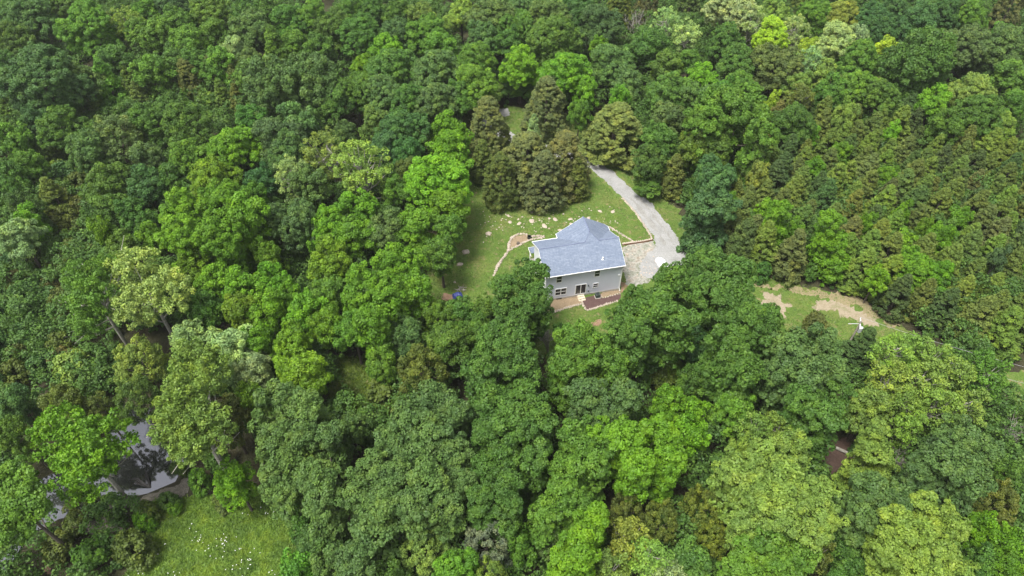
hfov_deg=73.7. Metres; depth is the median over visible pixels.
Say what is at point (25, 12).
broadleaf tree
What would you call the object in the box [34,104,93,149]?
broadleaf tree
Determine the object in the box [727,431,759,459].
broadleaf tree
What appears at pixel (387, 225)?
broadleaf tree
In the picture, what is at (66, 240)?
shrub
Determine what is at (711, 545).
feathery tree
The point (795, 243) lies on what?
cedar tree
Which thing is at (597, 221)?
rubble
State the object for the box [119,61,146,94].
cedar tree
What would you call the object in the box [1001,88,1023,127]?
broadleaf tree
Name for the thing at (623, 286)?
clay bed
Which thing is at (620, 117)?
cedar tree
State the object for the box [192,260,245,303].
broadleaf tree
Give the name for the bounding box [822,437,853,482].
bare floor
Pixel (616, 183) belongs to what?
driveway
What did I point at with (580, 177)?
cedar tree
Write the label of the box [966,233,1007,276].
cedar tree
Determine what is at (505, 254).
stone edging
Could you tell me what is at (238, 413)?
broadleaf tree
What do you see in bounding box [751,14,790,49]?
broadleaf tree
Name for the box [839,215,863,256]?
cedar tree
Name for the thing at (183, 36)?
broadleaf tree
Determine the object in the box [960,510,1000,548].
broadleaf tree
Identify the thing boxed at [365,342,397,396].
broadleaf tree
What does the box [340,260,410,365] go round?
broadleaf tree
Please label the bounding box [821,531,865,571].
broadleaf tree
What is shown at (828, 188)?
cedar tree
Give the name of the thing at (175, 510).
shrub
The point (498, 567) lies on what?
feathery tree
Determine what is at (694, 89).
broadleaf tree
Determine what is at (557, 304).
clay bed
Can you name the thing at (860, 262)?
cedar tree
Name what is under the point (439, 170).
broadleaf tree
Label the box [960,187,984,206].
cedar tree
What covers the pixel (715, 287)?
broadleaf tree
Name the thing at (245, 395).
broadleaf tree
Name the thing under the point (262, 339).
broadleaf tree
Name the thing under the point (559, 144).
cedar tree
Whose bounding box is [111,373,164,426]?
feathery tree
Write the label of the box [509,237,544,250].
stone edging
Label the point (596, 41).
broadleaf tree
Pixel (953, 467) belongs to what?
broadleaf tree
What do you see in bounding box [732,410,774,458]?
open crowned tree
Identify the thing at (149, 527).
shrub
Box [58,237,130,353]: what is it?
open crowned tree
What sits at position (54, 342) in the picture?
shrub
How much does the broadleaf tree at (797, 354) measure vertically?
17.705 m
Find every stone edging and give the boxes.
[493,233,544,275]
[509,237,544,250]
[554,303,581,312]
[579,299,617,310]
[609,226,632,241]
[621,198,651,237]
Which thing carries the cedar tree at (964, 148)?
on the ground at (162, 340)
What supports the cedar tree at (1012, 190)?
on the ground at (162, 340)
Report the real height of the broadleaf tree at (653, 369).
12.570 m
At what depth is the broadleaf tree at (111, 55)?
148.37 m
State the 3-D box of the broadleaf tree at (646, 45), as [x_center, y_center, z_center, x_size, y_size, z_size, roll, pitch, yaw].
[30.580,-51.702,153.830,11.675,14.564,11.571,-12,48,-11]
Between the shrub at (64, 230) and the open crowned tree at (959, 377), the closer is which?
the open crowned tree at (959, 377)
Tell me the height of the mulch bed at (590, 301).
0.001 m
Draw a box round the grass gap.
[329,352,383,417]
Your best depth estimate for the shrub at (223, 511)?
86.19 m
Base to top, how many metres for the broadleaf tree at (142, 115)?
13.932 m
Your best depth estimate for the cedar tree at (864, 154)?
128.23 m
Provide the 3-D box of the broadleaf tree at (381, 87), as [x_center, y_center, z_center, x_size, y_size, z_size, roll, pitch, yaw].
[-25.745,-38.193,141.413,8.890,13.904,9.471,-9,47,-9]
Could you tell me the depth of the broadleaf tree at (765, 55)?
143.08 m
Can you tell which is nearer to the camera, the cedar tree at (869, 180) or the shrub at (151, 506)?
the shrub at (151, 506)
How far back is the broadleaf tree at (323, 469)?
74.68 m
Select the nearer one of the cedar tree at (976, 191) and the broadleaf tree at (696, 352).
the broadleaf tree at (696, 352)
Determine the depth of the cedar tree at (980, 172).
125.02 m
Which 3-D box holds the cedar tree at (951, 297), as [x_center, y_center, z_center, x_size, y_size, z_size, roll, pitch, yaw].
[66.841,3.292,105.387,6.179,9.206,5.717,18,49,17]
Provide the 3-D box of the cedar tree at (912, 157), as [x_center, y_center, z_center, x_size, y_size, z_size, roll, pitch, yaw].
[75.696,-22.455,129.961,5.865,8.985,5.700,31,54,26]
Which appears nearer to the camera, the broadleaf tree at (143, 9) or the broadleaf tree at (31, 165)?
the broadleaf tree at (31, 165)
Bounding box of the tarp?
[452,292,462,298]
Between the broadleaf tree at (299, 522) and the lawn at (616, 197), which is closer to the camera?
the broadleaf tree at (299, 522)
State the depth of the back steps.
112.65 m
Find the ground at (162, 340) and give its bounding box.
[0,0,1023,575]
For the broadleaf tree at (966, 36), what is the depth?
148.87 m
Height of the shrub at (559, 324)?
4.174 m
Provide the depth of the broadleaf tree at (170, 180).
119.76 m
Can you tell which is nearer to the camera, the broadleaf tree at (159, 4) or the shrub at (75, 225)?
the shrub at (75, 225)
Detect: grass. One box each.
[326,353,371,414]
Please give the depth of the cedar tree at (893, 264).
108.20 m
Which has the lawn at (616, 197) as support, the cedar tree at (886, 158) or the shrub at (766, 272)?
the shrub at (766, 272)
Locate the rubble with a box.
[480,206,655,277]
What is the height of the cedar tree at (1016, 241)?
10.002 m
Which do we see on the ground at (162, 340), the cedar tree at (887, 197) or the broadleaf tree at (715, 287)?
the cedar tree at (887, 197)
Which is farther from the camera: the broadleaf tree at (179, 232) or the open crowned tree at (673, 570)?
the broadleaf tree at (179, 232)
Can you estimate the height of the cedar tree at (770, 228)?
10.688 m
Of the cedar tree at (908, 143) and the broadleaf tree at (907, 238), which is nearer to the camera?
the broadleaf tree at (907, 238)
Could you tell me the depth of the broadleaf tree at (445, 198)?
113.82 m
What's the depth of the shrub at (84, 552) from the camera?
80.41 m
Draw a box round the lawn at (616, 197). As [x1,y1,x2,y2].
[425,105,914,360]
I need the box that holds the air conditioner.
[594,292,599,298]
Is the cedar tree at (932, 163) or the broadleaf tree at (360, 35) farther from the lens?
the broadleaf tree at (360, 35)
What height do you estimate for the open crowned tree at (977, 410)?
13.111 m
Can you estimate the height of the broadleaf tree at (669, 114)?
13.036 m
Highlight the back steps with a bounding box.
[577,294,585,300]
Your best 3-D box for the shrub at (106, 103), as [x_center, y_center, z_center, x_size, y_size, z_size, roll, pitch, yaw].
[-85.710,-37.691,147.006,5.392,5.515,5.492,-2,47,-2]
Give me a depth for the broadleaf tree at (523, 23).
156.60 m
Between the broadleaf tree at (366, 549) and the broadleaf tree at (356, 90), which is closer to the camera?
the broadleaf tree at (366, 549)
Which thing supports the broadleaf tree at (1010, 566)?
on the ground at (162, 340)
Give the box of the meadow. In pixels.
[138,488,295,575]
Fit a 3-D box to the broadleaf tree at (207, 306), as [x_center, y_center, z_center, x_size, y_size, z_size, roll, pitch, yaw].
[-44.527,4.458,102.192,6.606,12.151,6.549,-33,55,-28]
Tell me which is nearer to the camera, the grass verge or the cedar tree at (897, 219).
the grass verge
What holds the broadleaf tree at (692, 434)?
on the ground at (162, 340)
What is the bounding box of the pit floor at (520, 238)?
[510,235,527,247]
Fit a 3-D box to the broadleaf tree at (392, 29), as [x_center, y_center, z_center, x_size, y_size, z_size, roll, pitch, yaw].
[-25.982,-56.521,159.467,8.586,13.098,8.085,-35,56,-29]
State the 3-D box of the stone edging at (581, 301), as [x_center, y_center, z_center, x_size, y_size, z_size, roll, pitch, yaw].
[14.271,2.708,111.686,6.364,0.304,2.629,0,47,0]
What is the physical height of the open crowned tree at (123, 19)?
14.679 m
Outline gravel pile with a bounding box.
[655,257,667,266]
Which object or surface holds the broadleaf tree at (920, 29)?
on the ground at (162, 340)
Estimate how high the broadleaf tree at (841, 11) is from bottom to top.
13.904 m
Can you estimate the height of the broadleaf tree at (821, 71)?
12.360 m
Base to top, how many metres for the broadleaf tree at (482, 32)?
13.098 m
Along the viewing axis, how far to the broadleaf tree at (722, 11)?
159.31 m
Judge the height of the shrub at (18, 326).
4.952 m
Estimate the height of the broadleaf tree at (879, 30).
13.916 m
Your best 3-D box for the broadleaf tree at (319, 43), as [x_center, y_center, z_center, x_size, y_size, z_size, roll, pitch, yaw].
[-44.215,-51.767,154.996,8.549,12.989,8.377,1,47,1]
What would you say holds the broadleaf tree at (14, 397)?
on the ground at (162, 340)
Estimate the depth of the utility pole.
97.16 m
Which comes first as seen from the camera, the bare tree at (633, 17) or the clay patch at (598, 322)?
the clay patch at (598, 322)
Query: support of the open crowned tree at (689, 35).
on the ground at (162, 340)
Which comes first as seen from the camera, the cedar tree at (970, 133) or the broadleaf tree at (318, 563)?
the broadleaf tree at (318, 563)
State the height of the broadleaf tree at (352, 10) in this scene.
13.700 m
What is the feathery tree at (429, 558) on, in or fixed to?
on the ground at (162, 340)
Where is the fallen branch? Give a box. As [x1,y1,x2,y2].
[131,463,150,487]
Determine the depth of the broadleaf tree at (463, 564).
72.97 m
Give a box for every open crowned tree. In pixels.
[25,400,140,508]
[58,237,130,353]
[102,246,195,336]
[106,4,147,46]
[146,336,239,473]
[272,153,307,203]
[299,125,352,196]
[326,138,393,199]
[593,547,630,575]
[607,515,653,572]
[621,535,675,575]
[647,557,686,575]
[649,5,683,45]
[672,16,702,53]
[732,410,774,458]
[736,4,768,48]
[756,410,794,450]
[782,81,815,110]
[783,13,812,49]
[786,45,826,82]
[802,542,836,575]
[850,23,869,60]
[864,330,925,382]
[864,357,916,398]
[880,385,925,437]
[888,410,929,452]
[892,355,949,423]
[900,335,952,386]
[903,382,966,442]
[928,353,976,410]
[935,386,991,434]
[952,348,1013,408]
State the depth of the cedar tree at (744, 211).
115.48 m
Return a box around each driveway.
[482,108,639,198]
[624,197,686,278]
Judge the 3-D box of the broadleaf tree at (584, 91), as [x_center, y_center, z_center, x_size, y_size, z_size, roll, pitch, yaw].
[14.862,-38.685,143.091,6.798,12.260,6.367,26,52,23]
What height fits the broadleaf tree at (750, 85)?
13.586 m
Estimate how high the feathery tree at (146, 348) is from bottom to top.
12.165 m
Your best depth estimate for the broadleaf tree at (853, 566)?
73.66 m
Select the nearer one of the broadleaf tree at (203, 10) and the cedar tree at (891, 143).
the cedar tree at (891, 143)
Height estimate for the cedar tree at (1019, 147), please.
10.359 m
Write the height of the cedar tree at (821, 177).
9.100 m
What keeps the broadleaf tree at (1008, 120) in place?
on the ground at (162, 340)
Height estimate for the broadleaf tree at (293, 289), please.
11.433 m
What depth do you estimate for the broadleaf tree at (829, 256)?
111.08 m
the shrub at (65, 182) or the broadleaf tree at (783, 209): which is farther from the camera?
the shrub at (65, 182)
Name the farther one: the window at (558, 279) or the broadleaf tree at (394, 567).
the window at (558, 279)
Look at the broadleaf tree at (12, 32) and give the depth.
153.08 m
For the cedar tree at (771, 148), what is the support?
on the ground at (162, 340)
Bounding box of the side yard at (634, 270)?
[622,241,655,285]
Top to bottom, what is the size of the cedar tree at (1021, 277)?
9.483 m
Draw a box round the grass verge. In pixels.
[1004,369,1023,416]
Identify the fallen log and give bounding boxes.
[835,446,853,457]
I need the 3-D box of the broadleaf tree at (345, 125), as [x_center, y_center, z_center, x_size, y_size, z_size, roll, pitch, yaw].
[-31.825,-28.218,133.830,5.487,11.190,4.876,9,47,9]
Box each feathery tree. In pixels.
[82,390,122,437]
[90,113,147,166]
[111,332,169,393]
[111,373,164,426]
[395,343,449,396]
[399,528,449,575]
[460,515,512,573]
[476,554,508,575]
[607,492,645,537]
[640,497,678,544]
[677,483,720,535]
[693,517,726,560]
[961,477,1021,526]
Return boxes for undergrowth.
[0,0,1023,575]
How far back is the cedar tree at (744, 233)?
113.03 m
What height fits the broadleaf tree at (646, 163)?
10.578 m
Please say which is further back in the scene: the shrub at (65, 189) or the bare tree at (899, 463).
the shrub at (65, 189)
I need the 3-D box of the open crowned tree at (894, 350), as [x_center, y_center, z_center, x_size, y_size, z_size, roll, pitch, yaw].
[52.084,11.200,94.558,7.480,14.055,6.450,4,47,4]
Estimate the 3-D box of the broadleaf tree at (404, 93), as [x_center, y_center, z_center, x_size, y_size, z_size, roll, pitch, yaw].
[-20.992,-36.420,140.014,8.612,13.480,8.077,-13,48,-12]
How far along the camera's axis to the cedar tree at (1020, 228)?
115.95 m
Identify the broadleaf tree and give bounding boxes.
[0,0,12,20]
[0,0,60,43]
[0,20,37,77]
[0,41,97,118]
[0,49,16,79]
[0,120,36,159]
[0,160,31,195]
[0,217,48,267]
[0,382,44,424]
[0,414,48,466]
[0,454,73,553]
[5,189,48,219]
[13,149,52,186]
[13,200,52,243]
[17,106,47,144]
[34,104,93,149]
[36,382,94,421]
[46,0,80,42]
[52,0,127,59]
[63,127,119,172]
[68,60,111,102]
[78,161,133,206]
[85,215,115,245]
[88,192,133,231]
[96,39,134,79]
[104,227,139,266]
[113,196,158,235]
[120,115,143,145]
[122,14,174,56]
[125,0,162,29]
[126,163,169,212]
[127,53,177,95]
[127,96,181,146]
[128,141,167,177]
[134,220,168,258]
[153,0,189,20]
[153,161,194,198]
[153,187,212,290]
[158,2,198,45]
[159,41,188,79]
[159,100,214,154]
[168,23,211,57]
[168,137,207,179]
[168,318,222,358]
[177,249,210,289]
[180,47,215,83]
[184,288,225,330]
[187,153,243,211]
[188,0,232,25]
[190,178,280,285]
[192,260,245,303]
[198,17,230,45]
[200,45,234,85]
[205,125,264,184]
[207,392,251,454]
[208,323,270,390]
[212,457,257,511]
[218,34,244,64]
[221,264,271,302]
[221,291,267,329]
[227,6,275,51]
[228,0,258,30]
[229,378,264,419]
[231,58,266,92]
[231,349,274,395]
[232,41,262,68]
[234,103,271,136]
[238,51,339,134]
[240,179,271,210]
[240,321,281,364]
[241,161,278,199]
[243,287,293,332]
[246,378,330,469]
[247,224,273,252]
[250,240,289,274]
[251,116,307,172]
[253,0,285,28]
[256,260,295,293]
[257,444,314,528]
[260,127,316,172]
[262,197,315,254]
[268,3,311,43]
[268,319,313,379]
[270,100,320,143]
[274,347,333,405]
[277,277,301,309]
[279,547,318,575]
[281,25,308,60]
[281,287,329,338]
[285,163,331,212]
[288,502,313,547]
[294,522,343,568]
[296,0,331,34]
[296,419,352,545]
[298,31,336,66]
[304,203,348,264]
[305,303,342,357]
[306,233,353,280]
[308,548,347,575]
[311,274,345,315]
[312,6,350,60]
[313,85,355,120]
[322,505,403,575]
[330,187,379,248]
[330,214,384,263]
[330,307,365,364]
[333,71,372,126]
[334,0,361,17]
[334,11,382,56]
[334,118,361,147]
[335,410,376,458]
[335,448,477,553]
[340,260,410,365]
[349,52,373,74]
[352,0,389,26]
[358,104,389,138]
[363,48,417,85]
[364,73,402,111]
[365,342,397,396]
[366,128,399,161]
[367,32,402,62]
[367,205,403,250]
[370,241,435,338]
[373,109,430,148]
[373,378,475,484]
[375,556,412,575]
[380,0,413,28]
[381,16,418,48]
[382,173,411,208]
[389,83,427,114]
[389,312,425,364]
[391,136,425,163]
[391,200,441,267]
[394,155,412,201]
[403,12,445,73]
[403,152,473,213]
[407,0,437,36]
[410,49,459,94]
[413,81,458,130]
[420,235,455,287]
[420,320,470,377]
[421,297,452,352]
[425,30,458,81]
[425,129,474,177]
[428,109,474,159]
[428,186,470,222]
[431,546,481,575]
[434,212,467,251]
[441,295,487,327]
[442,0,472,44]
[446,78,477,119]
[452,312,492,353]
[453,40,497,81]
[455,63,498,109]
[460,315,541,408]
[462,0,517,42]
[465,453,524,548]
[466,19,497,55]
[467,378,558,502]
[471,292,494,321]
[487,257,554,348]
[488,77,503,100]
[489,23,521,62]
[496,8,533,45]
[498,43,539,103]
[501,78,534,102]
[504,0,546,22]
[506,521,537,567]
[525,13,584,67]
[526,473,593,554]
[528,0,572,38]
[536,52,592,103]
[536,530,565,560]
[545,500,609,575]
[546,318,639,415]
[546,414,615,504]
[558,0,593,34]
[563,376,643,437]
[566,99,593,135]
[571,72,598,110]
[579,3,625,45]
[585,414,687,504]
[587,43,636,102]
[588,34,608,77]
[603,260,701,379]
[608,83,632,104]
[610,62,642,100]
[622,25,672,82]
[631,144,666,183]
[632,175,661,197]
[637,119,677,161]
[637,328,668,377]
[645,70,691,113]
[648,48,683,80]
[649,383,688,429]
[650,100,686,139]
[670,535,711,575]
[673,243,757,363]
[674,410,711,460]
[675,362,715,400]
[676,176,742,259]
[678,48,701,76]
[678,128,709,176]
[678,324,706,362]
[678,395,710,428]
[679,80,708,112]
[680,81,780,188]
[683,61,719,96]
[693,152,737,207]
[693,299,785,415]
[696,127,730,165]
[700,0,759,35]
[704,21,745,77]
[705,75,734,113]
[705,387,756,443]
[706,428,850,561]
[714,42,759,79]
[715,190,737,213]
[716,524,822,575]
[723,70,763,117]
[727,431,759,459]
[738,144,770,176]
[745,42,804,94]
[745,160,771,188]
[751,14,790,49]
[751,321,850,422]
[753,200,779,216]
[759,0,792,27]
[760,196,793,260]
[763,89,781,108]
[771,101,817,147]
[772,378,857,464]
[778,69,811,101]
[781,215,805,238]
[792,0,831,37]
[796,36,818,61]
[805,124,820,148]
[805,155,826,181]
[806,208,850,286]
[809,57,837,91]
[812,19,855,65]
[812,71,845,109]
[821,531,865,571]
[823,0,858,34]
[826,549,881,575]
[828,141,853,165]
[830,102,863,131]
[831,417,900,494]
[831,469,915,549]
[833,69,877,105]
[834,37,880,76]
[843,382,899,441]
[849,0,892,33]
[852,78,901,123]
[858,489,972,575]
[859,14,899,50]
[859,263,890,302]
[860,211,878,240]
[867,34,898,66]
[876,25,957,110]
[877,164,900,185]
[879,118,901,143]
[882,0,912,26]
[888,225,918,249]
[890,0,939,43]
[890,199,914,223]
[891,252,929,298]
[891,412,1005,524]
[900,245,929,273]
[913,25,935,36]
[913,82,952,124]
[914,216,934,237]
[922,105,964,144]
[925,258,954,292]
[926,220,959,253]
[931,0,964,29]
[942,22,991,82]
[945,556,980,575]
[947,71,997,117]
[947,204,974,229]
[952,0,991,33]
[954,94,1005,144]
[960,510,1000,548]
[961,541,1005,575]
[965,22,1023,73]
[970,521,1023,558]
[983,547,1023,575]
[984,58,1023,96]
[984,245,1012,277]
[988,110,1017,143]
[988,453,1023,492]
[991,20,1014,46]
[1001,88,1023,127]
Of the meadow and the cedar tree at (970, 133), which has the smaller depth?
the meadow
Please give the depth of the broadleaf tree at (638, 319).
87.98 m
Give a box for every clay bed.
[550,296,580,309]
[601,290,619,296]
[620,282,627,292]
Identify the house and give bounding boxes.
[528,216,625,300]
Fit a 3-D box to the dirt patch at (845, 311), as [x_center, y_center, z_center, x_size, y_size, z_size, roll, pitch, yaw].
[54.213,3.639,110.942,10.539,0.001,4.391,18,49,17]
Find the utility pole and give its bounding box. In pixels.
[843,317,862,354]
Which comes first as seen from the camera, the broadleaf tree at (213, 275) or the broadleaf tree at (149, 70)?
the broadleaf tree at (213, 275)
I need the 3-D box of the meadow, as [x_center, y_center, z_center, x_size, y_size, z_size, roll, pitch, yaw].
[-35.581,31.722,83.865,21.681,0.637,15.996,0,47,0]
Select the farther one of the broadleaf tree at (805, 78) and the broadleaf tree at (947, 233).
the broadleaf tree at (805, 78)
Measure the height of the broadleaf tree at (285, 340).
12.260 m
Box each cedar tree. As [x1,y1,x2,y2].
[0,93,19,124]
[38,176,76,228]
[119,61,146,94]
[129,81,153,104]
[138,70,166,101]
[176,58,211,105]
[203,55,225,99]
[214,79,233,117]
[226,63,246,98]
[228,83,248,119]
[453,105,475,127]
[468,95,511,158]
[468,139,491,185]
[482,151,520,212]
[495,131,553,207]
[519,75,571,142]
[520,149,567,215]
[539,129,591,201]
[561,156,590,203]
[577,101,646,170]
[606,0,635,29]
[630,0,658,28]
[656,153,686,200]
[672,0,701,24]
[716,212,741,254]
[720,197,750,241]
[724,218,759,266]
[730,178,744,198]
[742,191,755,212]
[742,214,763,261]
[744,184,755,195]
[745,219,778,276]
[754,179,774,211]
[755,159,785,196]
[765,138,777,166]
[766,228,807,285]
[767,100,785,146]
[768,148,779,163]
[771,151,792,189]
[774,188,793,221]
[778,175,806,210]
[780,133,799,162]
[784,165,811,203]
[787,157,804,177]
[789,0,810,13]
[792,138,813,161]
[792,146,811,169]
[793,204,813,247]
[795,199,816,219]
[803,97,815,118]
[806,178,837,221]
[809,170,827,207]
[812,107,831,147]
[812,127,838,156]
[812,147,837,179]
[813,95,832,132]
[820,121,852,154]
[820,202,842,229]
[826,162,847,202]
[831,95,850,127]
[835,160,856,195]
[835,247,876,296]
[837,326,877,381]
[839,120,863,146]
[839,180,861,216]
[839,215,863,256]
[841,189,864,222]
[841,232,857,278]
[842,133,858,160]
[848,132,876,164]
[848,152,879,184]
[850,228,881,274]
[853,103,862,125]
[853,145,872,176]
[858,217,891,263]
[859,169,878,204]
[861,184,897,223]
[862,111,884,151]
[863,231,903,285]
[863,254,903,304]
[867,204,882,229]
[869,177,899,207]
[870,273,912,323]
[873,149,893,168]
[874,128,880,151]
[877,137,896,163]
[879,108,888,130]
[880,104,910,145]
[886,209,904,253]
[888,103,902,140]
[893,278,937,323]
[894,184,928,225]
[895,135,915,164]
[896,168,914,204]
[897,174,933,205]
[897,203,927,231]
[898,107,923,139]
[898,150,921,169]
[898,158,925,194]
[901,93,917,130]
[905,125,925,151]
[911,232,938,273]
[915,287,960,335]
[916,156,938,178]
[920,147,933,162]
[922,115,952,150]
[922,133,945,171]
[927,187,952,228]
[932,176,940,193]
[932,242,962,300]
[934,144,952,174]
[934,176,964,221]
[938,155,969,185]
[940,168,968,201]
[941,274,975,318]
[942,140,971,166]
[942,295,999,353]
[943,216,957,243]
[951,124,977,155]
[951,148,986,198]
[951,189,989,238]
[951,222,982,243]
[955,204,997,240]
[957,256,986,301]
[958,229,983,268]
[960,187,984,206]
[964,169,984,191]
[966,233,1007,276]
[969,127,1002,155]
[970,305,1023,362]
[973,271,1004,303]
[977,151,999,180]
[981,216,1012,264]
[983,162,1017,187]
[984,211,1019,244]
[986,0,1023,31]
[986,246,1023,284]
[987,136,1018,169]
[988,174,1005,197]
[989,152,1023,180]
[992,311,1023,354]
[993,128,1016,161]
[993,289,1010,316]
[994,196,1015,224]
[995,184,1018,216]
[1004,231,1023,276]
[1005,292,1023,333]
[1006,275,1023,296]
[1011,223,1023,237]
[1014,140,1023,164]
[1014,182,1023,210]
[1015,203,1023,223]
[1016,133,1023,144]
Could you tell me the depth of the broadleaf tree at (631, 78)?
142.05 m
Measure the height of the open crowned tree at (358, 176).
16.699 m
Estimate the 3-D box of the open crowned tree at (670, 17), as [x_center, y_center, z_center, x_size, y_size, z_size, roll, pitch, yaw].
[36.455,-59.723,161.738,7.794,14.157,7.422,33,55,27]
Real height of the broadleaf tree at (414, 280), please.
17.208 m
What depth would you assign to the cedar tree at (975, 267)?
108.72 m
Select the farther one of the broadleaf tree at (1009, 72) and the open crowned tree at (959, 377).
the broadleaf tree at (1009, 72)
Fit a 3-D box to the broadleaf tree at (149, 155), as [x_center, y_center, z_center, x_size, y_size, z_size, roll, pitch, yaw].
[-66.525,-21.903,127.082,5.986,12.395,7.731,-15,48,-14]
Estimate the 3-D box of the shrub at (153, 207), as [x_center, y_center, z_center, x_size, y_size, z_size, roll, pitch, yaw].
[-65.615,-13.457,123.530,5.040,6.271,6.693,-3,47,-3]
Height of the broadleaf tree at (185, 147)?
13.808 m
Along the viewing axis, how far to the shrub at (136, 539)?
80.53 m
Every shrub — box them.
[0,255,21,271]
[0,312,27,344]
[0,330,14,350]
[0,357,35,384]
[3,269,29,290]
[4,297,37,319]
[5,343,28,361]
[8,318,40,346]
[13,280,38,296]
[18,244,41,273]
[20,353,49,380]
[27,338,49,366]
[29,309,48,325]
[30,267,59,286]
[34,285,54,303]
[36,146,71,163]
[37,527,73,568]
[39,275,60,287]
[39,324,54,340]
[41,218,61,243]
[41,236,62,262]
[44,252,69,275]
[44,330,84,352]
[46,286,69,311]
[46,345,72,370]
[47,206,80,229]
[48,160,76,188]
[49,311,72,329]
[50,177,75,191]
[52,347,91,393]
[55,186,74,206]
[57,238,78,254]
[58,228,75,240]
[61,490,101,520]
[61,510,89,540]
[67,172,86,192]
[68,195,88,216]
[68,533,113,569]
[69,217,85,234]
[73,229,93,244]
[76,243,96,254]
[83,204,93,216]
[93,491,127,526]
[99,101,126,118]
[110,527,160,572]
[131,510,159,533]
[135,499,164,524]
[138,202,158,213]
[157,491,183,509]
[166,498,182,515]
[169,461,191,477]
[187,467,213,497]
[193,88,217,110]
[202,446,230,474]
[211,487,235,516]
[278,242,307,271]
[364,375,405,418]
[552,321,565,334]
[636,365,654,385]
[646,362,676,395]
[662,360,685,384]
[749,261,772,285]
[801,262,818,281]
[801,310,830,333]
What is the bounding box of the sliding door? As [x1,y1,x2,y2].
[575,283,586,294]
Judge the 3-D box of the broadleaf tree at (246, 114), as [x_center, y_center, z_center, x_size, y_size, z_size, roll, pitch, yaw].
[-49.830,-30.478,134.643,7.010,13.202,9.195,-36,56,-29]
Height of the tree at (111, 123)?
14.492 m
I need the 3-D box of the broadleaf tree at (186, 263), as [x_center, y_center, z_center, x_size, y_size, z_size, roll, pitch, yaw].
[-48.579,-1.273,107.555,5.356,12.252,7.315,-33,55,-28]
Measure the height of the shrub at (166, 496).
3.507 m
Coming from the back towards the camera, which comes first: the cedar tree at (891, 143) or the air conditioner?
the cedar tree at (891, 143)
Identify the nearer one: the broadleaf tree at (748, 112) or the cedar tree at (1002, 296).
the cedar tree at (1002, 296)
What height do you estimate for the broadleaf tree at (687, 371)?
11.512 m
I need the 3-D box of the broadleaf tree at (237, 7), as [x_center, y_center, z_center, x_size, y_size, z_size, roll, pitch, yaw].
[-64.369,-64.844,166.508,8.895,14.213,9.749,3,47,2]
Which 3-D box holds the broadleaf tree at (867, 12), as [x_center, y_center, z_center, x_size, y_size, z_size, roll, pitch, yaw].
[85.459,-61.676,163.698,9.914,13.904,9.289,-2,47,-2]
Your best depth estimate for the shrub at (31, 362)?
99.42 m
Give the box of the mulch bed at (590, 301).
[583,293,620,308]
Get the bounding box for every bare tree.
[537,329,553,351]
[625,9,648,33]
[889,439,908,469]
[1000,411,1022,442]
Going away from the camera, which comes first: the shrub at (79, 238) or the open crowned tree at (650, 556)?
the open crowned tree at (650, 556)
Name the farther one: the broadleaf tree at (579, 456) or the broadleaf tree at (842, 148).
the broadleaf tree at (842, 148)
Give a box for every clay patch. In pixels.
[442,293,452,300]
[591,319,601,325]
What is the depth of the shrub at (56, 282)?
110.58 m
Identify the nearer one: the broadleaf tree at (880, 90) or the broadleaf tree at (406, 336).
the broadleaf tree at (406, 336)
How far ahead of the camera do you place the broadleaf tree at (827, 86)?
139.56 m
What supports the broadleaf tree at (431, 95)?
on the ground at (162, 340)
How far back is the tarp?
112.53 m
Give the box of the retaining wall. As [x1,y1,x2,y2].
[622,238,652,245]
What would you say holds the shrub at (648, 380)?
on the ground at (162, 340)
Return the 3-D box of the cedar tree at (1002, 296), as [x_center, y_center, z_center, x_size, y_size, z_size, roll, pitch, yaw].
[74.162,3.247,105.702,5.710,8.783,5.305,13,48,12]
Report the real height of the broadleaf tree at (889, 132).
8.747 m
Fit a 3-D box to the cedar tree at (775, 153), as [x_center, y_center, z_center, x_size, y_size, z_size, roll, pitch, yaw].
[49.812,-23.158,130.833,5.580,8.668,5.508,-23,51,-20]
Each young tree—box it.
[92,57,129,109]
[262,25,288,66]
[527,113,541,154]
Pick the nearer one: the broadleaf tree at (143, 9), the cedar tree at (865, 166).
the cedar tree at (865, 166)
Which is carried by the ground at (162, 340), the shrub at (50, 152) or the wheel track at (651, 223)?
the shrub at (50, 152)
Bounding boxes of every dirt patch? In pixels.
[754,283,902,328]
[761,292,791,317]
[812,300,878,325]
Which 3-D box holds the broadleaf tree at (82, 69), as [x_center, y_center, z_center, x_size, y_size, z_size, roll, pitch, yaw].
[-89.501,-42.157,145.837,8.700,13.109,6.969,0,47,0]
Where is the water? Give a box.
[1,405,183,567]
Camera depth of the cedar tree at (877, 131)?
132.96 m
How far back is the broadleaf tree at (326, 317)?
96.63 m
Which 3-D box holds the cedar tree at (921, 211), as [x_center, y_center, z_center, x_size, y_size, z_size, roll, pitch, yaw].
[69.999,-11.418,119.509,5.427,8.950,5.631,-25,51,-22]
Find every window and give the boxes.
[555,287,566,295]
[556,276,561,282]
[594,270,600,276]
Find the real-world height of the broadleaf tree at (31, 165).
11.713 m
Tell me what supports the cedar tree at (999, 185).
on the ground at (162, 340)
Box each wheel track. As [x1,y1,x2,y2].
[629,197,665,244]
[636,196,674,244]
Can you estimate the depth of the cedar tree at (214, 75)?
149.85 m
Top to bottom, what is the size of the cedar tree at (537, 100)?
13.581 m
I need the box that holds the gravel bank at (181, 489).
[75,474,188,537]

